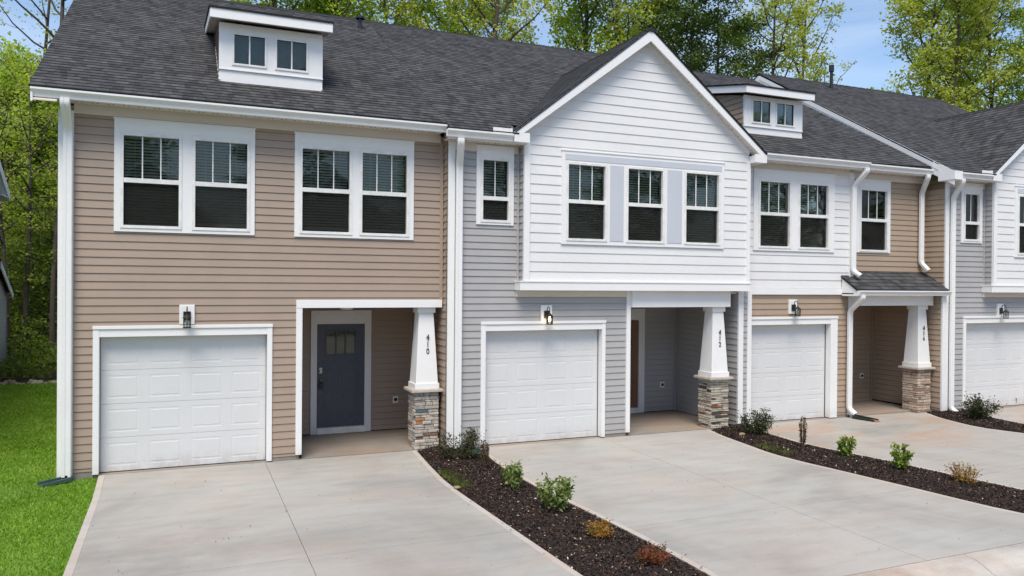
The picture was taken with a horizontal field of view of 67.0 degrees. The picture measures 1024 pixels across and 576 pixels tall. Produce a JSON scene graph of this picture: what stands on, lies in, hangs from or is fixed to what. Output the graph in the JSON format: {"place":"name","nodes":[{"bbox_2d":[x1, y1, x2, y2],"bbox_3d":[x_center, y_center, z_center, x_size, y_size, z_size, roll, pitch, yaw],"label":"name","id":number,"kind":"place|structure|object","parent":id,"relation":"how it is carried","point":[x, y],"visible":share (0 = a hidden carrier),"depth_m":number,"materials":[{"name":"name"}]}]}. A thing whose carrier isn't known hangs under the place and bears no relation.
{"place":"outdoors","nodes":[
{"label":"outdoors","id":0,"kind":"place"},
{"bbox_2d":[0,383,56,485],"bbox_3d":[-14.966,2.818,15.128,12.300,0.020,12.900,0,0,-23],"label":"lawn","id":1,"kind":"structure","parent":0,"point":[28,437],"depth_m":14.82,"materials":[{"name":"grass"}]},
{"bbox_2d":[0,379,56,384],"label":"rock edging","id":2,"kind":"object","parent":1,"relation":"on","point":[8,381],"visible":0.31,"depth_m":22.61,"materials":[{"name":"grey stone"}]},
{"bbox_2d":[0,382,97,575],"bbox_3d":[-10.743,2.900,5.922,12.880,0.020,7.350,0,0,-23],"label":"lawn","id":3,"kind":"structure","parent":0,"point":[55,551],"depth_m":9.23,"materials":[{"name":"green plant"}]},
{"bbox_2d":[37,475,72,486],"bbox_3d":[-6.747,2.850,11.437,0.224,0.085,0.422,1,0,39],"label":"splash block","id":4,"kind":"object","parent":3,"relation":"on","point":[53,481],"depth_m":11.42,"materials":[{"name":"green plastic"}]},
{"bbox_2d":[63,450,582,575],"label":"driveway","id":5,"kind":"structure","parent":0,"point":[390,514],"depth_m":9.42,"materials":[{"name":"concrete"}]},
{"bbox_2d":[0,330,903,435],"bbox_3d":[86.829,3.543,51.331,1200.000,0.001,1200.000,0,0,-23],"label":"ground","id":6,"kind":"structure","parent":0,"point":[25,380],"depth_m":24.62,"materials":[{"name":"brown soil"}]},
{"bbox_2d":[0,161,13,377],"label":"neighbour house","id":7,"kind":"structure","parent":6,"relation":"on","point":[5,287],"depth_m":24.45,"materials":[{"name":"plastic"}]},
{"bbox_2d":[0,80,36,372],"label":"tree","id":8,"kind":"object","parent":6,"relation":"on","point":[2,237],"visible":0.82,"depth_m":26.09,"materials":[{"name":"green plant"}]},
{"bbox_2d":[0,202,44,336],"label":"tree","id":9,"kind":"object","parent":6,"relation":"on","point":[8,267],"visible":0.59,"depth_m":26.94,"materials":[{"name":"green plant"}]},
{"bbox_2d":[0,42,47,227],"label":"tree","id":10,"kind":"object","parent":6,"relation":"on","point":[22,102],"visible":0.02,"depth_m":33.38,"materials":[{"name":"green plant"}]},
{"bbox_2d":[0,313,56,380],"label":"undergrowth","id":11,"kind":"object","parent":6,"relation":"on","point":[44,359],"visible":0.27,"depth_m":25.18,"materials":[{"name":"green plant"}]},
{"bbox_2d":[0,49,57,368],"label":"tree","id":12,"kind":"object","parent":6,"relation":"on","point":[31,172],"visible":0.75,"depth_m":27.12,"materials":[{"name":"green plant"}]},
{"bbox_2d":[0,189,57,340],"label":"tree","id":13,"kind":"object","parent":6,"relation":"on","point":[46,262],"visible":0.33,"depth_m":27.95,"materials":[{"name":"green plant"}]},
{"bbox_2d":[0,216,57,365],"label":"tree","id":14,"kind":"object","parent":6,"relation":"on","point":[32,322],"visible":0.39,"depth_m":28.13,"materials":[{"name":"green plant"}]},
{"bbox_2d":[0,151,57,332],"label":"tree","id":15,"kind":"object","parent":6,"relation":"on","point":[47,178],"visible":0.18,"depth_m":29.85,"materials":[{"name":"green plant"}]},
{"bbox_2d":[0,43,57,227],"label":"tree","id":16,"kind":"object","parent":6,"relation":"on","point":[26,59],"depth_m":32.65,"materials":[{"name":"green plant"}]},
{"bbox_2d":[0,97,57,351],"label":"tree","id":17,"kind":"object","parent":6,"relation":"on","point":[13,188],"visible":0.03,"depth_m":32.88,"materials":[{"name":"green plant"}]},
{"bbox_2d":[0,54,59,356],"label":"tree","id":18,"kind":"object","parent":6,"relation":"on","point":[4,146],"visible":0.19,"depth_m":30.59,"materials":[{"name":"green plant"}]},
{"bbox_2d":[0,32,59,348],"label":"tree","id":19,"kind":"object","parent":6,"relation":"on","point":[12,67],"visible":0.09,"depth_m":31.50,"materials":[{"name":"green plant"}]},
{"bbox_2d":[1,102,59,348],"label":"tree","id":20,"kind":"object","parent":6,"relation":"on","point":[48,145],"visible":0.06,"depth_m":31.05,"materials":[{"name":"green plant"}]},
{"bbox_2d":[0,0,65,167],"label":"tree","id":21,"kind":"object","parent":6,"relation":"on","point":[61,13],"visible":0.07,"depth_m":35.05,"materials":[{"name":"green plant"}]},
{"bbox_2d":[13,271,56,337],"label":"distant wood","id":22,"kind":"object","parent":6,"relation":"on","point":[43,320],"depth_m":41.92,"materials":[{"name":"green plant"}]},
{"bbox_2d":[0,0,70,283],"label":"tree","id":23,"kind":"object","parent":6,"relation":"on","point":[49,8],"visible":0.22,"depth_m":37.36,"materials":[{"name":"green plant"}]},
{"bbox_2d":[15,53,58,369],"bbox_3d":[-16.234,-2.558,27.506,3.535,11.129,3.344,0,0,8],"label":"tree","id":24,"kind":"object","parent":6,"relation":"on","point":[52,302],"visible":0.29,"depth_m":27.15,"materials":[{"name":"green plant"}]},
{"bbox_2d":[29,0,447,479],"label":"townhouse","id":25,"kind":"structure","parent":6,"relation":"on","point":[252,235],"depth_m":12.76,"materials":[{"name":"beige plastic"}]},
{"bbox_2d":[99,334,266,472],"bbox_3d":[-5.231,1.784,12.415,2.490,2.160,0.075,0,0,-23],"label":"garage door","id":26,"kind":"structure","parent":25,"relation":"in","point":[166,401],"depth_m":12.37,"materials":[{"name":"metal"}]},
{"bbox_2d":[113,117,255,234],"bbox_3d":[-5.201,-1.738,12.365,2.074,1.745,0.346,0,0,-23],"label":"window","id":27,"kind":"structure","parent":25,"relation":"in","point":[170,176],"depth_m":12.27,"materials":[{"name":"white paint"}]},
{"bbox_2d":[317,324,363,427],"bbox_3d":[-3.365,1.713,15.200,0.918,2.006,0.135,0,0,-23],"label":"front door","id":28,"kind":"structure","parent":25,"relation":"in","point":[340,347],"depth_m":15.21,"materials":[{"name":"blue paint"}]},
{"bbox_2d":[294,131,414,239],"bbox_3d":[-2.736,-1.724,13.411,2.069,1.745,0.346,0,0,-23],"label":"window","id":29,"kind":"structure","parent":25,"relation":"in","point":[356,187],"depth_m":13.33,"materials":[{"name":"white paint"}]},
{"bbox_2d":[228,0,325,13],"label":"tree","id":30,"kind":"object","parent":6,"relation":"on","point":[272,3],"visible":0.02,"depth_m":34.38,"materials":[{"name":"green plant"}]},
{"bbox_2d":[280,0,391,22],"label":"tree","id":31,"kind":"object","parent":6,"relation":"on","point":[344,12],"visible":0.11,"depth_m":34.89,"materials":[{"name":"green plant"}]},
{"bbox_2d":[292,0,379,16],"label":"tree","id":32,"kind":"object","parent":6,"relation":"on","point":[340,5],"visible":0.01,"depth_m":37.83,"materials":[{"name":"green plant"}]},
{"bbox_2d":[349,0,435,29],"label":"tree","id":33,"kind":"object","parent":6,"relation":"on","point":[401,9],"visible":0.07,"depth_m":37.48,"materials":[{"name":"green plant"}]},
{"bbox_2d":[403,0,510,38],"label":"tree","id":34,"kind":"object","parent":6,"relation":"on","point":[442,22],"visible":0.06,"depth_m":41.62,"materials":[{"name":"green plant"}]},
{"bbox_2d":[457,0,542,41],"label":"tree","id":35,"kind":"object","parent":6,"relation":"on","point":[509,12],"visible":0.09,"depth_m":45.90,"materials":[{"name":"green plant"}]},
{"bbox_2d":[432,0,568,46],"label":"tree","id":36,"kind":"object","parent":6,"relation":"on","point":[496,21],"visible":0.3,"depth_m":35.78,"materials":[{"name":"green plant"}]},
{"bbox_2d":[93,400,1023,477],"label":"porch slab","id":37,"kind":"structure","parent":6,"relation":"on","point":[354,443],"depth_m":14.94,"materials":[{"name":"concrete"}]},
{"bbox_2d":[367,20,767,447],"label":"townhouse","id":38,"kind":"structure","parent":6,"relation":"on","point":[621,172],"depth_m":14.96,"materials":[{"name":"grey plastic"}]},
{"bbox_2d":[475,144,514,225],"bbox_3d":[-0.362,-1.865,14.200,0.754,1.435,0.346,0,0,-23],"label":"window","id":39,"kind":"structure","parent":38,"relation":"in","point":[494,164],"depth_m":14.15,"materials":[{"name":"white paint"}]},
{"bbox_2d":[485,329,597,444],"bbox_3d":[0.554,1.818,14.653,2.450,2.160,0.075,0,0,-23],"label":"garage door","id":40,"kind":"structure","parent":38,"relation":"in","point":[541,385],"depth_m":14.63,"materials":[{"name":"metal"}]},
{"bbox_2d":[630,320,637,406],"bbox_3d":[2.484,1.746,17.709,0.898,2.006,0.057,0,0,-23],"label":"front door","id":41,"kind":"structure","parent":38,"relation":"in","point":[634,323],"depth_m":17.83,"materials":[{"name":"brown paint"}]},
{"bbox_2d":[561,149,725,248],"bbox_3d":[2.564,-1.687,15.204,3.729,1.755,0.346,0,0,-23],"label":"window","id":42,"kind":"structure","parent":38,"relation":"in","point":[612,199],"depth_m":15.13,"materials":[{"name":"white paint"}]},
{"bbox_2d":[536,0,652,53],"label":"tree","id":43,"kind":"object","parent":6,"relation":"on","point":[564,23],"visible":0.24,"depth_m":42.52,"materials":[{"name":"green plant"}]},
{"bbox_2d":[563,0,667,52],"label":"tree","id":44,"kind":"object","parent":6,"relation":"on","point":[616,25],"visible":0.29,"depth_m":40.58,"materials":[{"name":"green plant"}]},
{"bbox_2d":[602,0,693,69],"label":"tree","id":45,"kind":"object","parent":6,"relation":"on","point":[643,15],"visible":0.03,"depth_m":48.06,"materials":[{"name":"green plant"}]},
{"bbox_2d":[626,0,773,78],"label":"tree","id":46,"kind":"object","parent":6,"relation":"on","point":[686,16],"visible":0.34,"depth_m":42.35,"materials":[{"name":"green plant"}]},
{"bbox_2d":[665,0,790,78],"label":"tree","id":47,"kind":"object","parent":6,"relation":"on","point":[735,31],"visible":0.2,"depth_m":45.86,"materials":[{"name":"green plant"}]},
{"bbox_2d":[521,71,952,421],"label":"townhouse","id":48,"kind":"structure","parent":6,"relation":"on","point":[850,291],"depth_m":17.53,"materials":[{"name":"beige plastic"}]},
{"bbox_2d":[751,324,825,421],"bbox_3d":[5.974,1.862,17.049,2.420,2.128,0.050,0,0,-23],"label":"garage door","id":49,"kind":"structure","parent":48,"relation":"in","point":[788,361],"depth_m":17.11,"materials":[{"name":"metal"}]},
{"bbox_2d":[752,168,835,252],"bbox_3d":[6.127,-1.674,17.042,2.294,1.745,0.346,0,0,-23],"label":"window","id":50,"kind":"structure","parent":48,"relation":"in","point":[793,210],"depth_m":16.96,"materials":[{"name":"white paint"}]},
{"bbox_2d":[856,179,891,252],"bbox_3d":[8.424,-1.673,18.066,1.094,1.710,0.096,0,0,-23],"label":"window","id":51,"kind":"structure","parent":48,"relation":"in","point":[873,196],"depth_m":18.10,"materials":[{"name":"white paint"}]},
{"bbox_2d":[715,0,827,81],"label":"tree","id":52,"kind":"object","parent":6,"relation":"on","point":[798,14],"visible":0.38,"depth_m":44.82,"materials":[{"name":"green plant"}]},
{"bbox_2d":[743,0,851,82],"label":"tree","id":53,"kind":"object","parent":6,"relation":"on","point":[819,72],"visible":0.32,"depth_m":50.51,"materials":[{"name":"green plant"}]},
{"bbox_2d":[795,50,883,89],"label":"tree","id":54,"kind":"object","parent":6,"relation":"on","point":[840,65],"visible":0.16,"depth_m":49.15,"materials":[{"name":"green plant"}]},
{"bbox_2d":[696,65,1023,410],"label":"townhouse","id":55,"kind":"structure","parent":6,"relation":"on","point":[974,160],"depth_m":19.00,"materials":[{"name":"grey plastic"}]},
{"bbox_2d":[959,183,983,243],"bbox_3d":[11.060,-1.798,18.641,0.754,1.435,0.096,0,0,-23],"label":"window","id":56,"kind":"structure","parent":55,"relation":"in","point":[971,209],"depth_m":18.66,"materials":[{"name":"white paint"}]},
{"bbox_2d":[965,322,1023,408],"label":"garage door","id":57,"kind":"structure","parent":55,"relation":"in","point":[994,351],"depth_m":19.24,"materials":[{"name":"metal"}]},
{"bbox_2d":[1014,185,1023,257],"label":"window","id":58,"kind":"structure","parent":55,"relation":"in","point":[1019,190],"depth_m":18.93,"materials":[{"name":"white paint"}]},
{"bbox_2d":[870,0,996,105],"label":"tree","id":59,"kind":"object","parent":6,"relation":"on","point":[899,32],"visible":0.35,"depth_m":50.02,"materials":[{"name":"green plant"}]},
{"bbox_2d":[849,543,1023,575],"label":"sidewalk","id":60,"kind":"structure","parent":6,"relation":"on","point":[1005,561],"depth_m":8.35,"materials":[{"name":"concrete"}]},
{"bbox_2d":[885,0,1023,111],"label":"tree","id":61,"kind":"object","parent":6,"relation":"on","point":[965,103],"visible":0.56,"depth_m":49.40,"materials":[{"name":"green plant"}]},
{"bbox_2d":[890,0,1023,110],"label":"tree","id":62,"kind":"object","parent":6,"relation":"on","point":[963,75],"visible":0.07,"depth_m":56.15,"materials":[{"name":"green plant"}]},
{"bbox_2d":[931,0,1023,111],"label":"tree","id":63,"kind":"object","parent":6,"relation":"on","point":[992,89],"visible":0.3,"depth_m":50.58,"materials":[{"name":"green plant"}]},
{"bbox_2d":[982,7,1023,107],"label":"tree","id":64,"kind":"object","parent":6,"relation":"on","point":[1019,84],"visible":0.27,"depth_m":50.62,"materials":[{"name":"green plant"}]},
{"bbox_2d":[0,0,1023,270],"label":"sky","id":65,"kind":"structure","parent":0,"point":[856,39],"materials":[{"name":"blue"}]},
{"bbox_2d":[417,444,707,575],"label":"mulch bed","id":66,"kind":"object","parent":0,"point":[587,572],"visible":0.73,"depth_m":9.23,"materials":[{"name":"black wood"}]},
{"bbox_2d":[438,468,475,489],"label":"weeds","id":67,"kind":"object","parent":66,"relation":"on","point":[452,480],"visible":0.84,"depth_m":11.61,"materials":[{"name":"green plant"}]},
{"bbox_2d":[428,425,486,459],"bbox_3d":[-0.844,2.586,12.938,0.895,0.574,0.896,1,0,31],"label":"shrub","id":68,"kind":"object","parent":66,"relation":"on","point":[468,446],"visible":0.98,"depth_m":12.86,"materials":[{"name":"green plant"}]},
{"bbox_2d":[479,440,489,467],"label":"shrub","id":69,"kind":"object","parent":66,"relation":"on","point":[485,462],"visible":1,"depth_m":12.28,"materials":[{"name":"brown plant"}]},
{"bbox_2d":[498,459,523,488],"bbox_3d":[0.043,2.683,11.152,0.432,0.415,0.388,1,0,36],"label":"shrub","id":70,"kind":"object","parent":66,"relation":"on","point":[515,472],"visible":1,"depth_m":11.09,"materials":[{"name":"green plant"}]},
{"bbox_2d":[535,472,576,511],"bbox_3d":[0.576,2.643,9.998,0.471,0.516,0.526,0,0,-23],"label":"shrub","id":71,"kind":"object","parent":66,"relation":"on","point":[562,489],"visible":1,"depth_m":9.95,"materials":[{"name":"green plant"}]},
{"bbox_2d":[581,517,615,537],"bbox_3d":[1.028,2.771,8.972,0.374,0.248,0.371,0,0,-42],"label":"shrub","id":72,"kind":"object","parent":66,"relation":"on","point":[600,530],"visible":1,"depth_m":8.98,"materials":[{"name":"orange plant"}]},
{"bbox_2d":[634,541,674,565],"bbox_3d":[1.470,2.794,8.132,0.498,0.217,0.413,0,0,-23],"label":"shrub","id":73,"kind":"object","parent":66,"relation":"on","point":[648,555],"visible":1,"depth_m":8.09,"materials":[{"name":"red plant"}]},
{"bbox_2d":[480,429,1023,575],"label":"driveway","id":74,"kind":"structure","parent":0,"point":[798,518],"depth_m":10.36,"materials":[{"name":"concrete"}]},
{"bbox_2d":[711,424,1023,512],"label":"mulch bed","id":75,"kind":"object","parent":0,"point":[1010,506],"visible":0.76,"depth_m":11.99,"materials":[{"name":"brown wood"}]},
{"bbox_2d":[734,407,773,435],"bbox_3d":[4.857,2.625,15.323,0.819,0.568,0.794,0,0,-23],"label":"shrub","id":76,"kind":"object","parent":75,"relation":"on","point":[763,424],"visible":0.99,"depth_m":15.21,"materials":[{"name":"green plant"}]},
{"bbox_2d":[758,443,794,454],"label":"weeds","id":77,"kind":"object","parent":75,"relation":"on","point":[769,448],"visible":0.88,"depth_m":13.93,"materials":[{"name":"green plant"}]},
{"bbox_2d":[798,416,807,447],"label":"shrub","id":78,"kind":"object","parent":75,"relation":"on","point":[804,431],"visible":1,"depth_m":13.98,"materials":[{"name":"green plant"}]},
{"bbox_2d":[835,435,856,455],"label":"shrub","id":79,"kind":"object","parent":75,"relation":"on","point":[844,448],"visible":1,"depth_m":13.31,"materials":[{"name":"green plant"}]},
{"bbox_2d":[890,442,915,468],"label":"shrub","id":80,"kind":"object","parent":75,"relation":"on","point":[902,458],"visible":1,"depth_m":12.36,"materials":[{"name":"green plant"}]},
{"bbox_2d":[945,460,982,482],"bbox_3d":[6.819,2.764,11.611,0.519,0.324,0.540,0,0,-5],"label":"shrub","id":81,"kind":"object","parent":75,"relation":"on","point":[966,474],"visible":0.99,"depth_m":11.65,"materials":[{"name":"beige plant"}]},
{"bbox_2d":[753,412,1023,491],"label":"driveway","id":82,"kind":"structure","parent":0,"point":[995,457],"depth_m":14.95,"materials":[{"name":"concrete"}]},
{"bbox_2d":[852,415,879,421],"bbox_3d":[7.881,2.894,17.212,0.214,0.085,0.578,0,0,-37],"label":"splash block","id":83,"kind":"object","parent":82,"relation":"on","point":[859,417],"depth_m":17.20,"materials":[{"name":"green plastic"}]},
{"bbox_2d":[928,410,1023,432],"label":"mulch bed","id":84,"kind":"object","parent":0,"point":[982,423],"visible":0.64,"depth_m":16.75,"materials":[{"name":"brown wood"}]},
{"bbox_2d":[959,391,1006,419],"bbox_3d":[10.414,2.638,17.268,0.905,0.597,0.917,0,0,-23],"label":"shrub","id":85,"kind":"object","parent":84,"relation":"on","point":[976,409],"visible":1,"depth_m":17.14,"materials":[{"name":"green plant"}]},
{"bbox_2d":[989,406,1023,423],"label":"driveway","id":86,"kind":"structure","parent":0,"point":[1014,414],"depth_m":18.14,"materials":[{"name":"concrete"}]}
]}

